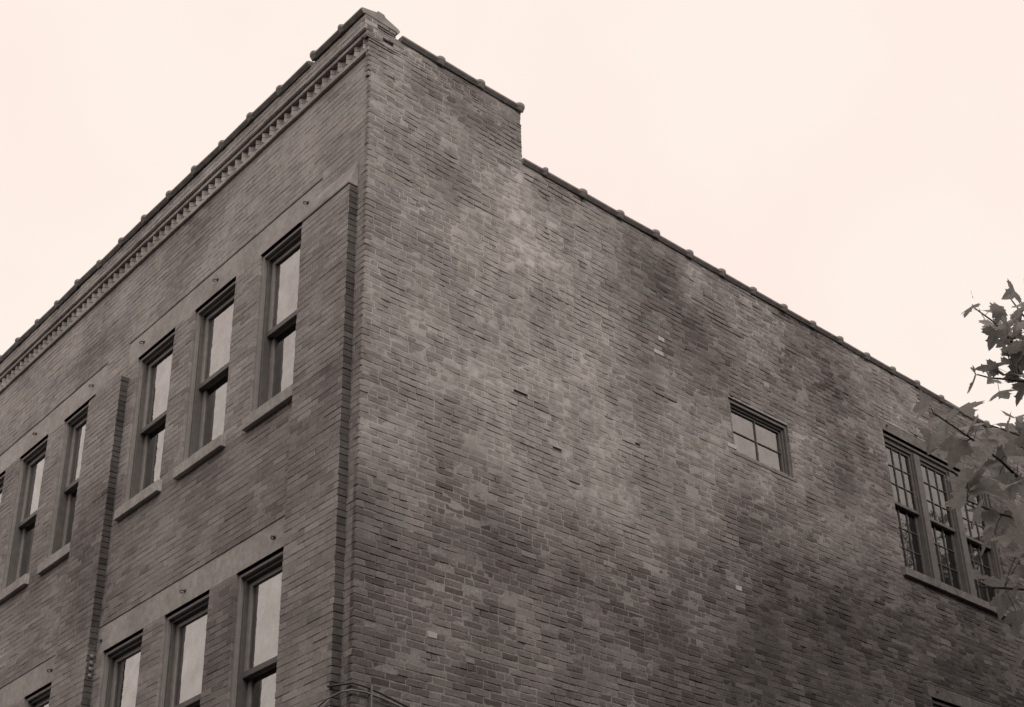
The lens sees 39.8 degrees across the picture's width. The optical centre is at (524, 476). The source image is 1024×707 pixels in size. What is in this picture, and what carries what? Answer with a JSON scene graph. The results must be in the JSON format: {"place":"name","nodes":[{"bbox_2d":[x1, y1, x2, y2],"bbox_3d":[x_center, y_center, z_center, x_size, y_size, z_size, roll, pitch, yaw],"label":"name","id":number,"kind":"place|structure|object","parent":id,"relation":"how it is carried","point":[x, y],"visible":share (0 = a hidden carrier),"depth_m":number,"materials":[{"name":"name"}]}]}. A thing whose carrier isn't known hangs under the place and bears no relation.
{"place":"outdoors","nodes":[
{"label":"outdoors","id":0,"kind":"place"},
{"bbox_2d":[0,7,1023,706],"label":"brick building","id":1,"kind":"structure","parent":0,"point":[366,347],"depth_m":15.07,"materials":[{"name":"brick"}]},
{"bbox_2d":[0,474,4,502],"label":"window","id":2,"kind":"structure","parent":1,"relation":"in","point":[2,477],"depth_m":19.48,"materials":[{"name":"paint"}]},
{"bbox_2d":[1,438,47,590],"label":"window","id":3,"kind":"structure","parent":1,"relation":"in","point":[20,543],"depth_m":18.52,"materials":[{"name":"glass"}]},
{"bbox_2d":[25,686,51,706],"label":"window","id":4,"kind":"structure","parent":1,"relation":"in","point":[41,699],"depth_m":16.29,"materials":[{"name":"paint"}]},
{"bbox_2d":[47,404,88,557],"bbox_3d":[-5.501,0.076,17.481,0.212,2.011,0.862,21,-35,-37],"label":"window","id":5,"kind":"structure","parent":1,"relation":"in","point":[73,442],"depth_m":17.69,"materials":[{"name":"glass"}]},
{"bbox_2d":[99,632,142,706],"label":"window","id":6,"kind":"structure","parent":1,"relation":"in","point":[121,664],"depth_m":14.93,"materials":[{"name":"glass"}]},
{"bbox_2d":[124,332,174,502],"bbox_3d":[-4.198,-0.621,16.210,0.212,2.011,0.872,21,-35,-37],"label":"window","id":7,"kind":"structure","parent":1,"relation":"in","point":[149,421],"depth_m":16.38,"materials":[{"name":"glass"}]},
{"bbox_2d":[158,594,208,706],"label":"window","id":8,"kind":"structure","parent":1,"relation":"in","point":[185,633],"depth_m":13.99,"materials":[{"name":"glass"}]},
{"bbox_2d":[183,281,235,460],"bbox_3d":[-3.322,-1.089,15.355,0.212,2.011,0.872,21,-35,-37],"label":"window","id":9,"kind":"structure","parent":1,"relation":"in","point":[213,330],"depth_m":15.52,"materials":[{"name":"glass"}]},
{"bbox_2d":[230,551,283,706],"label":"window","id":10,"kind":"structure","parent":1,"relation":"in","point":[254,667],"depth_m":13.03,"materials":[{"name":"glass"}]},
{"bbox_2d":[252,225,301,411],"bbox_3d":[-2.409,-1.577,14.465,0.212,2.011,0.872,21,-35,-37],"label":"window","id":11,"kind":"structure","parent":1,"relation":"in","point":[276,334],"depth_m":14.64,"materials":[{"name":"glass"}]},
{"bbox_2d":[317,689,401,706],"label":"cable","id":12,"kind":"object","parent":1,"relation":"attached to","point":[366,692],"visible":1,"depth_m":11.45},
{"bbox_2d":[327,681,409,706],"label":"cable","id":13,"kind":"object","parent":1,"relation":"attached to","point":[374,690],"visible":1,"depth_m":11.50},
{"bbox_2d":[728,399,791,475],"bbox_3d":[2.770,-0.416,17.052,1.114,0.710,0.200,21,-35,-37],"label":"window","id":14,"kind":"structure","parent":1,"relation":"in","point":[756,436],"depth_m":17.11,"materials":[{"name":"glass"}]},
{"bbox_2d":[932,700,951,706],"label":"window","id":15,"kind":"structure","parent":1,"relation":"in","point":[935,704],"depth_m":17.60,"materials":[{"name":"paint"}]},
{"bbox_2d":[883,433,1009,610],"bbox_3d":[5.746,0.697,19.516,2.594,2.018,0.210,21,-35,-37],"label":"window","id":16,"kind":"structure","parent":1,"relation":"in","point":[939,542],"depth_m":19.42,"materials":[{"name":"glass"}]},
{"bbox_2d":[0,0,1023,427],"label":"sky","id":17,"kind":"structure","parent":0,"point":[857,165],"materials":[{"name":"white"}]},
{"label":"ground","id":18,"kind":"structure","parent":0,"visible":0},
{"bbox_2d":[913,278,1023,694],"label":"maple tree","id":19,"kind":"object","parent":18,"relation":"on","point":[997,517],"visible":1,"depth_m":6.18,"materials":[{"name":"grey plant"}]}
]}

